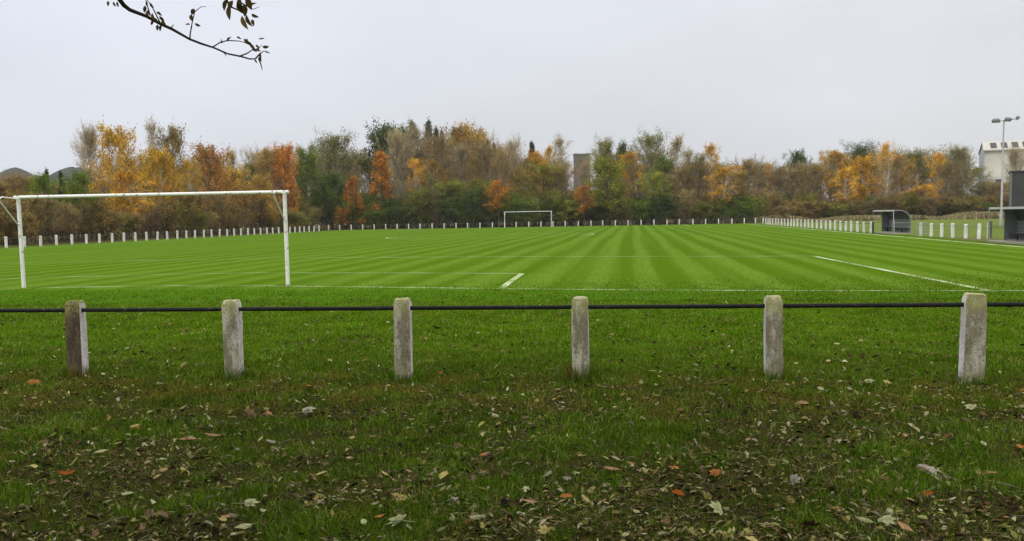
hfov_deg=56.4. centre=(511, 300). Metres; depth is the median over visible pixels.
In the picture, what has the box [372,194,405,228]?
shrub
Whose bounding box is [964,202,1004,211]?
shrub
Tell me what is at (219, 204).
shrub
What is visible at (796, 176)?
bare tree
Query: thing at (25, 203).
shrub
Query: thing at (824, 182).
bare tree
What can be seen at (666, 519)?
fallen leaf
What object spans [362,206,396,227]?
shrub
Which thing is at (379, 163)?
broadleaf tree
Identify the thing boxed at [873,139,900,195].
birch tree
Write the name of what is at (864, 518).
fallen leaf
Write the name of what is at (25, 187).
broadleaf tree
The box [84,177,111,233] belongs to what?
broadleaf tree
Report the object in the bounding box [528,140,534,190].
conifer
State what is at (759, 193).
shrub
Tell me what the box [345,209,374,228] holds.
shrub
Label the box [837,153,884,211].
broadleaf tree
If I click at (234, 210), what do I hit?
shrub
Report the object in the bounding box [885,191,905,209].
shrub
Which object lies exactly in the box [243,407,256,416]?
fallen leaf
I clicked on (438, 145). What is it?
bare tree
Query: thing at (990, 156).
cream mill building
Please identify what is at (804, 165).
birch tree
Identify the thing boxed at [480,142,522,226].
bare tree
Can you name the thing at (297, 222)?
shrub
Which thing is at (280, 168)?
birch tree
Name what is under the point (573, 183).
broadleaf tree
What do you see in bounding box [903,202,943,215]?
shrub
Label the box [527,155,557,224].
broadleaf tree
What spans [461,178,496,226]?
broadleaf tree
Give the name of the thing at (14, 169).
hill
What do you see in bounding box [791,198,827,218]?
shrub
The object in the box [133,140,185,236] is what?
broadleaf tree
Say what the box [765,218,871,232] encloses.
post and rail fence
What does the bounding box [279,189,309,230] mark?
shrub
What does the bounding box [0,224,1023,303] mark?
pitch
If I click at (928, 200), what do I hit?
shrub
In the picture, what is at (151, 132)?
poplar tree
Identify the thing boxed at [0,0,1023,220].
sky
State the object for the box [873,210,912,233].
dugout
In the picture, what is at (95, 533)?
fallen leaf
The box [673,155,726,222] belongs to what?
bare tree
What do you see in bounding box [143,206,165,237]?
shrub
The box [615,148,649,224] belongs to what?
birch tree
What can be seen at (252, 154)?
bare tree
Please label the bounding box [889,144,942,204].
broadleaf tree
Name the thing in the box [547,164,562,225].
birch tree
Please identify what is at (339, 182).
broadleaf tree
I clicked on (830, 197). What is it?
bare tree
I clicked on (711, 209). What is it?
shrub
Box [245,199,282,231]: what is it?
shrub
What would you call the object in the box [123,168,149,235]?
broadleaf tree
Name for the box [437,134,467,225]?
broadleaf tree
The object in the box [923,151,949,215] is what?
birch tree
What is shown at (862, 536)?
fallen twigs
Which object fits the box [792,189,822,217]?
shrub
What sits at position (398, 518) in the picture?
fallen leaf
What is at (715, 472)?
fallen leaf
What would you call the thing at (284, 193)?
goal frame
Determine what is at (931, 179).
bare tree
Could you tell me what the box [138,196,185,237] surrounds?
shrub
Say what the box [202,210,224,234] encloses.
shrub
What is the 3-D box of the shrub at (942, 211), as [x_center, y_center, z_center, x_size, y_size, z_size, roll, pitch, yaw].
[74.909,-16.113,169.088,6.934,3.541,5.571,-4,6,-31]
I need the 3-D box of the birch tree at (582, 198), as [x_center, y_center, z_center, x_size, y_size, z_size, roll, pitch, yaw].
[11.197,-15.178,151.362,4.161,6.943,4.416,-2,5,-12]
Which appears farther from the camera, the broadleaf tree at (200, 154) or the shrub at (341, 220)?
the shrub at (341, 220)
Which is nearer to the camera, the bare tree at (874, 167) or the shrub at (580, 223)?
the shrub at (580, 223)
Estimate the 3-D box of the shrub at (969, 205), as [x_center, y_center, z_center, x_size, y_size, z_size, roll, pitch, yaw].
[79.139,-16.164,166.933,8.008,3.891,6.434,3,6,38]
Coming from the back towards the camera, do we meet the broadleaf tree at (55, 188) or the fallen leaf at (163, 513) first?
the broadleaf tree at (55, 188)
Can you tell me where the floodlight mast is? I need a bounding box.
[992,116,1019,226]
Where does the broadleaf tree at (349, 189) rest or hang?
on the ground at (816, 431)
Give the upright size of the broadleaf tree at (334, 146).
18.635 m
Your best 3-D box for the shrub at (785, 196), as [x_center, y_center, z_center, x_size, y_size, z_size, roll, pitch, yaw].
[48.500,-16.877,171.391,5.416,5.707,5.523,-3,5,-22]
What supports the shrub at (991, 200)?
on the ground at (816, 431)
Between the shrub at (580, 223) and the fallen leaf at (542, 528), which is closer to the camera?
the fallen leaf at (542, 528)
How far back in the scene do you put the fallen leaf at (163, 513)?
5.33 m
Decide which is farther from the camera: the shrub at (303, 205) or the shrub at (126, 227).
the shrub at (303, 205)
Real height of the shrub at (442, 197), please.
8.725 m
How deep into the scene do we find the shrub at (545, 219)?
157.18 m
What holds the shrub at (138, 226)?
on the ground at (816, 431)
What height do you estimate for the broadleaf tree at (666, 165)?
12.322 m
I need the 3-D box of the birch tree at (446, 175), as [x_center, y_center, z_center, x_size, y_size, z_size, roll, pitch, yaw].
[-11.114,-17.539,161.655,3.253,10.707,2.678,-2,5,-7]
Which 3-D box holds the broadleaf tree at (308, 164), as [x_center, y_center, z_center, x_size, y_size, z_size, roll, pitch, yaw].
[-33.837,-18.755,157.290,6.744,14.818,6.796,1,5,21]
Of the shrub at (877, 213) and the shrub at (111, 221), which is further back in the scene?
the shrub at (877, 213)
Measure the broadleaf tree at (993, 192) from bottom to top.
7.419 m
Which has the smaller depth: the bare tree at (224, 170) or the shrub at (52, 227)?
the shrub at (52, 227)
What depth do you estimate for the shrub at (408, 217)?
156.83 m
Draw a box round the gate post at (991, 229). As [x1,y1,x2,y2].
[990,221,992,237]
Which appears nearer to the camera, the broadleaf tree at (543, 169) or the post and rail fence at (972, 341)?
the post and rail fence at (972, 341)
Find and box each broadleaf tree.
[0,177,29,200]
[9,172,41,239]
[24,171,59,242]
[45,181,98,238]
[56,169,97,241]
[82,114,151,238]
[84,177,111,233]
[101,154,145,199]
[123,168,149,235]
[131,155,167,236]
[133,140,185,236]
[153,117,190,235]
[174,164,206,233]
[176,151,205,235]
[183,136,243,234]
[196,155,223,229]
[221,163,262,221]
[236,158,267,225]
[237,172,282,232]
[265,138,301,212]
[292,142,331,218]
[293,162,324,226]
[308,170,355,229]
[311,126,368,228]
[320,151,365,193]
[332,174,371,229]
[351,115,408,226]
[361,149,399,228]
[397,120,416,194]
[404,150,442,185]
[430,177,469,227]
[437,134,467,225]
[438,118,487,181]
[442,141,478,184]
[450,144,484,185]
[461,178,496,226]
[474,140,515,222]
[495,156,513,225]
[503,164,534,224]
[511,159,569,219]
[519,154,556,225]
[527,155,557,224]
[547,157,593,224]
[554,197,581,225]
[583,154,634,224]
[584,134,620,224]
[597,159,637,223]
[612,138,633,223]
[629,126,674,199]
[632,168,672,224]
[639,149,660,223]
[648,153,680,223]
[685,161,741,221]
[693,162,735,200]
[726,162,767,220]
[779,149,813,195]
[784,162,827,200]
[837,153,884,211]
[839,135,880,198]
[839,146,876,196]
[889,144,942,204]
[936,142,982,200]
[953,165,995,196]
[971,183,1008,195]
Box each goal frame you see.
[0,190,289,287]
[504,211,551,227]
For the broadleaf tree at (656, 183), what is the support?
on the ground at (816, 431)
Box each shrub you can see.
[0,198,17,244]
[0,207,13,243]
[0,208,43,242]
[3,211,24,244]
[4,187,40,244]
[24,189,56,243]
[26,206,50,241]
[37,198,67,242]
[49,217,71,241]
[55,200,78,241]
[61,206,85,241]
[71,200,97,241]
[76,197,110,240]
[84,208,130,240]
[104,209,125,239]
[107,212,137,239]
[122,210,149,236]
[130,199,149,236]
[134,202,165,237]
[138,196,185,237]
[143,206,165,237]
[151,200,191,236]
[170,183,198,235]
[174,206,216,235]
[194,195,213,234]
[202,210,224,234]
[206,189,240,234]
[206,200,242,232]
[223,196,245,232]
[228,207,254,233]
[238,197,260,232]
[243,194,273,232]
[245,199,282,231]
[258,213,281,232]
[265,205,303,231]
[277,209,316,230]
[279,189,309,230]
[287,198,315,230]
[296,207,323,230]
[308,182,340,229]
[308,195,323,226]
[317,191,347,229]
[332,203,354,229]
[338,198,376,229]
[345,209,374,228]
[358,185,384,228]
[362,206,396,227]
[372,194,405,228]
[382,199,411,228]
[392,202,425,227]
[402,182,433,227]
[408,186,440,227]
[424,187,445,227]
[427,181,460,226]
[434,194,479,227]
[450,208,481,227]
[459,180,485,227]
[470,210,492,226]
[473,205,508,226]
[483,186,518,226]
[498,189,536,226]
[505,194,549,226]
[528,196,542,226]
[533,193,551,225]
[541,187,570,225]
[545,197,579,225]
[553,194,581,225]
[563,191,579,225]
[565,205,589,225]
[571,187,594,224]
[574,202,602,225]
[585,203,614,225]
[599,193,623,224]
[605,200,629,224]
[617,205,631,224]
[623,196,649,223]
[626,198,669,224]
[627,197,650,224]
[642,211,665,224]
[646,187,673,223]
[650,190,686,224]
[665,183,690,223]
[666,193,687,223]
[677,187,700,223]
[682,200,711,223]
[699,203,719,223]
[700,204,734,223]
[706,197,733,222]
[723,190,754,222]
[725,199,767,222]
[729,192,776,222]
[749,187,773,220]
[763,187,788,215]
[769,191,791,215]
[774,204,794,221]
[779,198,815,216]
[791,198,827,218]
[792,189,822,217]
[813,202,842,217]
[814,201,856,217]
[833,200,868,215]
[836,197,866,214]
[845,198,880,214]
[862,195,886,214]
[868,192,906,209]
[872,198,884,214]
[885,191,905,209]
[891,192,924,213]
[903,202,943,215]
[914,194,939,215]
[914,200,948,215]
[932,194,966,214]
[940,197,981,214]
[943,199,988,212]
[962,195,979,210]
[963,200,992,211]
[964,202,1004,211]
[976,193,1006,211]
[997,191,1008,206]
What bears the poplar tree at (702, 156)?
on the ground at (816, 431)
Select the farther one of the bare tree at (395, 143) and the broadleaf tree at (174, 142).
the bare tree at (395, 143)
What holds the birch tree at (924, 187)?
on the ground at (816, 431)
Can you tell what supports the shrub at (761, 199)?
on the ground at (816, 431)
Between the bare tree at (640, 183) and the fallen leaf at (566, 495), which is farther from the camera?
the bare tree at (640, 183)
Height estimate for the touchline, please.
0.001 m
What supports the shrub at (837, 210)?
on the ground at (816, 431)
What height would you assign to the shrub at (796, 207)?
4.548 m
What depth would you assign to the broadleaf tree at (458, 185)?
156.11 m
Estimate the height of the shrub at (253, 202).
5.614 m
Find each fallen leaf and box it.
[27,379,40,384]
[92,527,98,536]
[139,523,145,530]
[143,509,152,517]
[158,510,167,517]
[181,436,200,439]
[234,523,253,528]
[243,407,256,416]
[244,499,258,506]
[291,406,315,413]
[386,514,413,526]
[391,489,407,500]
[439,469,447,478]
[461,514,486,521]
[537,524,555,538]
[560,493,571,496]
[582,493,589,502]
[606,466,620,470]
[662,516,670,523]
[670,489,683,495]
[708,501,731,514]
[710,469,728,475]
[745,536,757,540]
[787,473,801,484]
[800,520,820,529]
[849,408,860,421]
[857,516,873,522]
[858,379,875,382]
[869,510,896,524]
[897,521,915,532]
[923,491,933,494]
[964,404,984,409]
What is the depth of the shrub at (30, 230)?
80.99 m
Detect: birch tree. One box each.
[105,169,158,238]
[160,184,175,236]
[253,145,280,203]
[272,140,294,208]
[389,179,406,200]
[405,157,426,190]
[406,177,422,227]
[410,175,420,227]
[417,142,440,227]
[421,158,444,225]
[423,173,438,227]
[440,167,454,227]
[459,154,474,226]
[483,177,514,226]
[506,164,519,226]
[526,149,546,225]
[543,145,555,225]
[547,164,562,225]
[573,185,595,225]
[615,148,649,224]
[622,171,632,224]
[623,160,637,224]
[687,155,705,223]
[701,141,721,222]
[701,164,746,222]
[712,161,722,222]
[762,159,773,194]
[792,159,812,197]
[816,149,855,202]
[828,155,838,201]
[830,166,862,201]
[838,151,850,199]
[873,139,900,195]
[875,155,898,197]
[889,153,914,193]
[894,156,903,192]
[897,162,921,194]
[902,184,938,213]
[904,161,914,194]
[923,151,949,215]
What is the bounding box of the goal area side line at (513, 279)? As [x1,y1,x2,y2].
[498,273,524,287]
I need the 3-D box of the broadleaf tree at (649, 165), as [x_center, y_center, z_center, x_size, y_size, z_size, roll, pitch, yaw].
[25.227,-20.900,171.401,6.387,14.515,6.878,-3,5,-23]
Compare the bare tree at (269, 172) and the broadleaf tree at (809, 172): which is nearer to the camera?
the bare tree at (269, 172)
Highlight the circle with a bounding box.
[387,233,592,238]
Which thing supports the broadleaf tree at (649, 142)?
on the ground at (816, 431)
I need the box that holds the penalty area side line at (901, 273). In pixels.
[814,256,986,290]
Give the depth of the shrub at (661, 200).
150.36 m
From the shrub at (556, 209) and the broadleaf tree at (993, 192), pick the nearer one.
the shrub at (556, 209)
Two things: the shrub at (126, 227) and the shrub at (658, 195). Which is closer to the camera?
the shrub at (126, 227)
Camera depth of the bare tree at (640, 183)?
172.20 m
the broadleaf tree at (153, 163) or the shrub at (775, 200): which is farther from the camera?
the shrub at (775, 200)
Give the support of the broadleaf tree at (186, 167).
on the ground at (816, 431)
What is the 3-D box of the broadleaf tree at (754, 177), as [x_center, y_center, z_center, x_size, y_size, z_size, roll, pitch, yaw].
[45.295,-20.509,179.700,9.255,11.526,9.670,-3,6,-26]
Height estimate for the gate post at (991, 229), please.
1.045 m
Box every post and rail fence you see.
[0,226,319,247]
[0,293,1023,384]
[328,218,763,229]
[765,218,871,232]
[919,223,980,238]
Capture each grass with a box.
[756,211,1004,222]
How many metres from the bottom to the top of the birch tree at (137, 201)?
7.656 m
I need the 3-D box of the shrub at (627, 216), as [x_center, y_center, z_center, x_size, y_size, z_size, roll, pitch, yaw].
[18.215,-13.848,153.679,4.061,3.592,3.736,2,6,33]
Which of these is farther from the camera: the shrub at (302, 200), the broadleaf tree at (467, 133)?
the broadleaf tree at (467, 133)
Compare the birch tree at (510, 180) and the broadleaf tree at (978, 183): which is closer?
the birch tree at (510, 180)
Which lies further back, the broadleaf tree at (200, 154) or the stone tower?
the stone tower
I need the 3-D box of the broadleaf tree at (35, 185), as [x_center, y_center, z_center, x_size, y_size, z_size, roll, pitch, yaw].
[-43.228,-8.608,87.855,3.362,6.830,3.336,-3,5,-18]
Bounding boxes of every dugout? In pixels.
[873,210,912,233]
[987,207,1023,244]
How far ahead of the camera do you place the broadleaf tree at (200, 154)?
123.15 m
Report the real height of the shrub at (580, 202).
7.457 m
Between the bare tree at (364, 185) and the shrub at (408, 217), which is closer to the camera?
the shrub at (408, 217)
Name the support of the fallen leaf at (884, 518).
on the ground at (816, 431)
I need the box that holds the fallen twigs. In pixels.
[1,377,1022,540]
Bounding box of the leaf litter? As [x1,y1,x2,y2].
[0,287,1023,540]
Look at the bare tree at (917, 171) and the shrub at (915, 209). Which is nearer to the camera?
the shrub at (915, 209)
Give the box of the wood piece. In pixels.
[917,464,949,479]
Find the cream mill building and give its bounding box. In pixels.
[978,140,1023,193]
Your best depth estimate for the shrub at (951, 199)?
166.80 m
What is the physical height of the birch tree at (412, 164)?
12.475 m
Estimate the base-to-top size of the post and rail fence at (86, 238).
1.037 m
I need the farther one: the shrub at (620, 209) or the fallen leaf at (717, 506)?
the shrub at (620, 209)
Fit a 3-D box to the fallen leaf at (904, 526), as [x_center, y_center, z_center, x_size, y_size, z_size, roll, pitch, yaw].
[2.016,1.159,4.880,0.054,0.011,0.134,-3,20,-23]
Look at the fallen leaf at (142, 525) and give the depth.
5.14 m
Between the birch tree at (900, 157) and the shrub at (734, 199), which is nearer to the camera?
the shrub at (734, 199)
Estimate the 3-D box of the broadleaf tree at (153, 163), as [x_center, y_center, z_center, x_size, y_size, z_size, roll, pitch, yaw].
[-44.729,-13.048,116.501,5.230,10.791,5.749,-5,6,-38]
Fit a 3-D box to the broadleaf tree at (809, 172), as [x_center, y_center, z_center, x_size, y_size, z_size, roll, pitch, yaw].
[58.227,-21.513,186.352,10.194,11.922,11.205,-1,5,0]
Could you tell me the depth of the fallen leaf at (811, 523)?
4.89 m
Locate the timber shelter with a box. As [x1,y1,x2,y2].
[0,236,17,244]
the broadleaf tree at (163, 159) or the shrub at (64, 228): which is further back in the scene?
the broadleaf tree at (163, 159)
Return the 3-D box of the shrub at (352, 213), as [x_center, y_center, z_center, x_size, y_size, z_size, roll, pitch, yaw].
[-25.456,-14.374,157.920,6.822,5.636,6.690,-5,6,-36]
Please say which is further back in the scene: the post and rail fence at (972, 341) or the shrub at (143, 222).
the shrub at (143, 222)
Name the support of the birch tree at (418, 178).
on the ground at (816, 431)
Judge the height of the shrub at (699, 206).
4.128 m
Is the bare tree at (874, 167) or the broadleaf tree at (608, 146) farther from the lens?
the bare tree at (874, 167)
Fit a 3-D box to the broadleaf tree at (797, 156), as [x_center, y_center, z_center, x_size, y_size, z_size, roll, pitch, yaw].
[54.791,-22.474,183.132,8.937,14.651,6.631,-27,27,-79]
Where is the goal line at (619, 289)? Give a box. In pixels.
[0,286,1022,290]
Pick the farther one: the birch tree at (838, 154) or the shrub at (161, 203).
the birch tree at (838, 154)
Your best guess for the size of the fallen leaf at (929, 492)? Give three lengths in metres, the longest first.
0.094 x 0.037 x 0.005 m
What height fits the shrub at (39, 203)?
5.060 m
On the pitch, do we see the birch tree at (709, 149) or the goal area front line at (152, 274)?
the goal area front line at (152, 274)
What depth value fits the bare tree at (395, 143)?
165.41 m
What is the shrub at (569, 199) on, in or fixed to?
on the ground at (816, 431)
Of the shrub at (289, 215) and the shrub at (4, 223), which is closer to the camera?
the shrub at (4, 223)
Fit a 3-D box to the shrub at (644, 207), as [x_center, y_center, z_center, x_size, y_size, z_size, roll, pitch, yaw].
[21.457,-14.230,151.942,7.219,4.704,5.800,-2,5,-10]
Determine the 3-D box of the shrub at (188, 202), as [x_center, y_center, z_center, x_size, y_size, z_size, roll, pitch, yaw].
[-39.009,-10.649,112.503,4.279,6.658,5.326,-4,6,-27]
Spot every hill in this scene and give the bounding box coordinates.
[0,167,32,195]
[49,167,119,204]
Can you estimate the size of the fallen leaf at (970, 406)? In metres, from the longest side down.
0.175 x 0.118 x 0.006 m
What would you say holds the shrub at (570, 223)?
on the ground at (816, 431)
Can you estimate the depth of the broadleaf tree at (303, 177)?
170.63 m
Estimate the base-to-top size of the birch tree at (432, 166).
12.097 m
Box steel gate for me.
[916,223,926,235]
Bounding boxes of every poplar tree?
[143,117,164,187]
[226,148,237,228]
[304,139,317,223]
[550,132,573,224]
[664,133,694,223]
[681,145,701,196]
[693,152,712,201]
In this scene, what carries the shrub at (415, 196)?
on the ground at (816, 431)
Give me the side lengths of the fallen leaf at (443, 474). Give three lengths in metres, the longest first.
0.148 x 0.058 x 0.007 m
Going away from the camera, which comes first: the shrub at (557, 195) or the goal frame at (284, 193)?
the goal frame at (284, 193)
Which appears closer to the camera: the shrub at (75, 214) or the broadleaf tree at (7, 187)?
the shrub at (75, 214)
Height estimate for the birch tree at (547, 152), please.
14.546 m
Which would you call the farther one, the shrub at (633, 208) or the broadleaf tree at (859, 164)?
the broadleaf tree at (859, 164)
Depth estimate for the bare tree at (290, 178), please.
164.35 m
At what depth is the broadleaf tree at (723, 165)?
167.99 m
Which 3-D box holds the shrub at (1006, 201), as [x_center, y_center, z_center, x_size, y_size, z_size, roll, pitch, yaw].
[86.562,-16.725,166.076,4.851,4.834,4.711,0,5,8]
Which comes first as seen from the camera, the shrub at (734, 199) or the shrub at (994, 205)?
the shrub at (734, 199)
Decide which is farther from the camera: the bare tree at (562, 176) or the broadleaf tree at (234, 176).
the bare tree at (562, 176)
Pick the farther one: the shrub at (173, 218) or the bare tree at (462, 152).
the bare tree at (462, 152)
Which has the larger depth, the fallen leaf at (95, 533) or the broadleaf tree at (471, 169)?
the broadleaf tree at (471, 169)
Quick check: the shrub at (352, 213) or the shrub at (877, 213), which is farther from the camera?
the shrub at (877, 213)
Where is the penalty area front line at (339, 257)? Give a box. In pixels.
[0,256,610,263]
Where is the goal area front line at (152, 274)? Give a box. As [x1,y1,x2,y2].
[10,273,520,278]
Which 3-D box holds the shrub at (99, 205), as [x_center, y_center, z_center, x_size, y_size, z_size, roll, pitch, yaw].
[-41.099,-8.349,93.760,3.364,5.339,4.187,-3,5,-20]
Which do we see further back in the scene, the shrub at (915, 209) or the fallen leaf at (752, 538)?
the shrub at (915, 209)
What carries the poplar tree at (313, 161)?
on the ground at (816, 431)
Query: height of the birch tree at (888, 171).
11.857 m
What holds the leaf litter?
on the ground at (816, 431)
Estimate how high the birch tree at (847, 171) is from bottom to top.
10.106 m
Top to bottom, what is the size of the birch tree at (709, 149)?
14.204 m
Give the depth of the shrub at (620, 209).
153.17 m
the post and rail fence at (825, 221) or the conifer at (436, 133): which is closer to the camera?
the post and rail fence at (825, 221)
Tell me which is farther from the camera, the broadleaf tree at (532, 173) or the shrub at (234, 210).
the broadleaf tree at (532, 173)
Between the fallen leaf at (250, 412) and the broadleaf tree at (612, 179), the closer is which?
the fallen leaf at (250, 412)
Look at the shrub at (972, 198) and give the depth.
180.28 m
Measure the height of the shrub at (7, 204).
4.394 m
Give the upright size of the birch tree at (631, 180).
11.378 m
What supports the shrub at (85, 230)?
on the ground at (816, 431)
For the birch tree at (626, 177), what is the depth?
155.93 m
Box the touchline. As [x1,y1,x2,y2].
[752,224,1020,246]
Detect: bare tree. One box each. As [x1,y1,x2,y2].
[0,169,29,201]
[69,119,108,238]
[96,152,135,191]
[204,158,246,232]
[232,142,272,230]
[243,155,301,230]
[274,155,296,197]
[305,143,325,183]
[312,134,358,227]
[341,145,368,227]
[352,150,379,195]
[376,125,421,200]
[390,145,426,227]
[399,118,435,227]
[417,124,460,227]
[436,137,482,225]
[467,133,504,206]
[472,127,499,151]
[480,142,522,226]
[498,154,552,224]
[501,133,531,192]
[548,160,579,225]
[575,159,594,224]
[588,150,616,189]
[625,148,645,197]
[627,163,650,223]
[659,162,709,223]
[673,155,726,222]
[721,169,766,221]
[723,153,772,222]
[748,159,784,195]
[753,162,801,197]
[771,163,821,200]
[800,161,831,218]
[804,163,836,218]
[817,149,851,199]
[859,145,883,195]
[862,144,905,195]
[874,161,905,199]
[896,152,934,191]
[913,150,941,193]
[928,159,968,199]
[930,157,963,193]
[942,143,980,196]
[965,180,1004,196]
[981,178,1007,211]
[998,143,1023,191]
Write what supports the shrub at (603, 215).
on the ground at (816, 431)
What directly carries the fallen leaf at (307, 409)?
on the ground at (816, 431)
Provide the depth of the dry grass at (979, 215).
154.05 m
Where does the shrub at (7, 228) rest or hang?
on the ground at (816, 431)
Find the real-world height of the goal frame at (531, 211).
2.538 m
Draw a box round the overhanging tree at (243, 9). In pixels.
[107,0,269,67]
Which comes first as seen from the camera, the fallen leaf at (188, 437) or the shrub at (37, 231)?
the fallen leaf at (188, 437)
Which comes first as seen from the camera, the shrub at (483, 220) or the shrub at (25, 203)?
the shrub at (25, 203)
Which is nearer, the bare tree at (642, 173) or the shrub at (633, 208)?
the shrub at (633, 208)
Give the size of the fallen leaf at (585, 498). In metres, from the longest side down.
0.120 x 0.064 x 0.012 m
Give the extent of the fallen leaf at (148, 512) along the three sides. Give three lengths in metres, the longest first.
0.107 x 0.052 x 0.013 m
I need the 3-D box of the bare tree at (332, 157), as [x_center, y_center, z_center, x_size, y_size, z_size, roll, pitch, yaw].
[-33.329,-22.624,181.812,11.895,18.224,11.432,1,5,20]
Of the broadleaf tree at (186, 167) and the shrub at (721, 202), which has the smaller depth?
the broadleaf tree at (186, 167)
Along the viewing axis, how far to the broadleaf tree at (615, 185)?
152.43 m
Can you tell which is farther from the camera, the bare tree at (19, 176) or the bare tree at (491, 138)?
the bare tree at (491, 138)
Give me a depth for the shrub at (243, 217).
128.21 m
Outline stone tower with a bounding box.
[573,153,589,190]
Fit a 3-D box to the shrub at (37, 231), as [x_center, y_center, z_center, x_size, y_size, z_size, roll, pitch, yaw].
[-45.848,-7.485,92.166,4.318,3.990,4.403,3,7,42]
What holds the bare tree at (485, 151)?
on the ground at (816, 431)
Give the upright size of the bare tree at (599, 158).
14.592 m
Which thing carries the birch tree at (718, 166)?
on the ground at (816, 431)
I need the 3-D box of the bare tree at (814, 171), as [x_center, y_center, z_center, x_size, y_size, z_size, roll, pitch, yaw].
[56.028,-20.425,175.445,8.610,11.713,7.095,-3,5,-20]
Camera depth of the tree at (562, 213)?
153.37 m
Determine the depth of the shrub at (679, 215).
163.41 m
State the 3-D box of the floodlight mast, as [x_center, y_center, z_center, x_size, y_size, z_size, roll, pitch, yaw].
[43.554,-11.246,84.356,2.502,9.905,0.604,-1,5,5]
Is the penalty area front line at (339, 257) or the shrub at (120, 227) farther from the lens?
the shrub at (120, 227)
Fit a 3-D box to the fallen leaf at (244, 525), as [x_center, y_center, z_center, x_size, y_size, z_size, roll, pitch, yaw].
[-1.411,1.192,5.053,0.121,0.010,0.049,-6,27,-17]
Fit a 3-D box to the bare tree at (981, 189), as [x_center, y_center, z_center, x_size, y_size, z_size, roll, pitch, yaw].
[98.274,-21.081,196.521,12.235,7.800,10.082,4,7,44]
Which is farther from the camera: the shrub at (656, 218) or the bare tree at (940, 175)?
the bare tree at (940, 175)
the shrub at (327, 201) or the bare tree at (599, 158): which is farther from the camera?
the bare tree at (599, 158)
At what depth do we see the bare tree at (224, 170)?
145.09 m
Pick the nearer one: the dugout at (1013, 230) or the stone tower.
the dugout at (1013, 230)
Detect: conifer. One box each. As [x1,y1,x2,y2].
[42,167,54,241]
[57,171,69,238]
[422,116,433,180]
[433,126,443,226]
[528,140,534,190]
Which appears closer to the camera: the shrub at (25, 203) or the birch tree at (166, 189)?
the shrub at (25, 203)
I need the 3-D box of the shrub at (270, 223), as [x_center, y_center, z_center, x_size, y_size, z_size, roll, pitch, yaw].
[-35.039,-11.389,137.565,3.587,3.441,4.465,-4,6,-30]
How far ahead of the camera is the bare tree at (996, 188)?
167.46 m
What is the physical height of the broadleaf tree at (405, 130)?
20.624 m
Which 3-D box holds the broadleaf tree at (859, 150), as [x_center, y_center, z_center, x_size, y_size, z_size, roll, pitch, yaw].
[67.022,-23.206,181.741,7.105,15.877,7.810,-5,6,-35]
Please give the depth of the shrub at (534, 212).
155.85 m
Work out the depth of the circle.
80.25 m
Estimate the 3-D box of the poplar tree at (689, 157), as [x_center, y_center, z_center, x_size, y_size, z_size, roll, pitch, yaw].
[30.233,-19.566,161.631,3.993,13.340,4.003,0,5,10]
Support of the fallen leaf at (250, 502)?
on the ground at (816, 431)
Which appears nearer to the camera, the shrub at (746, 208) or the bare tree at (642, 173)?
the shrub at (746, 208)
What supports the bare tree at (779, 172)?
on the ground at (816, 431)
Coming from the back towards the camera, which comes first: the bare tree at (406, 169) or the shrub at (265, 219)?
the bare tree at (406, 169)
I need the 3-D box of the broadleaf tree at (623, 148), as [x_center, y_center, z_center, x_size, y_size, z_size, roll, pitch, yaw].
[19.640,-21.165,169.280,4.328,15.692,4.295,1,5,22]
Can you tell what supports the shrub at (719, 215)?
on the ground at (816, 431)
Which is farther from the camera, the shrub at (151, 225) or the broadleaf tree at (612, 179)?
the broadleaf tree at (612, 179)
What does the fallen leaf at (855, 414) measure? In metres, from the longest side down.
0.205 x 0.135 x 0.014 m
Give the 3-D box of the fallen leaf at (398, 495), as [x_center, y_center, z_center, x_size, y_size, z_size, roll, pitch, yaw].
[-0.660,1.146,5.633,0.110,0.006,0.163,14,25,-2]
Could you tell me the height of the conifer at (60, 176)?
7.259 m
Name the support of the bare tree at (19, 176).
on the ground at (816, 431)
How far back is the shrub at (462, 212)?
155.22 m
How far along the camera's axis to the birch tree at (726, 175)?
152.72 m
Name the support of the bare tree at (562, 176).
on the ground at (816, 431)
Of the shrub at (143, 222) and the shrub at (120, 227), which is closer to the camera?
the shrub at (120, 227)
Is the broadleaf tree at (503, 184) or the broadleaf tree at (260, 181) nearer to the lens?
the broadleaf tree at (260, 181)
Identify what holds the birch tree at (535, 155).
on the ground at (816, 431)
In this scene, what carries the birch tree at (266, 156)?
on the ground at (816, 431)
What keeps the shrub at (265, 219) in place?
on the ground at (816, 431)
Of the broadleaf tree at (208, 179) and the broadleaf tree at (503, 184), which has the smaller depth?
the broadleaf tree at (208, 179)
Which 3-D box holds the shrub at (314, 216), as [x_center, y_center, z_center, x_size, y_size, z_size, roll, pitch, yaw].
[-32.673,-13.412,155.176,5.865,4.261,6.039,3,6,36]
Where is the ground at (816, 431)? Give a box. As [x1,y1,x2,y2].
[0,213,1023,540]
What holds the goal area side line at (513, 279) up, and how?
on the pitch
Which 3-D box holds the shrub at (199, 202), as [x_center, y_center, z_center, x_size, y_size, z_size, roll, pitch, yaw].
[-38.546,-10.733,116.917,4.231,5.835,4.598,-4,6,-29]

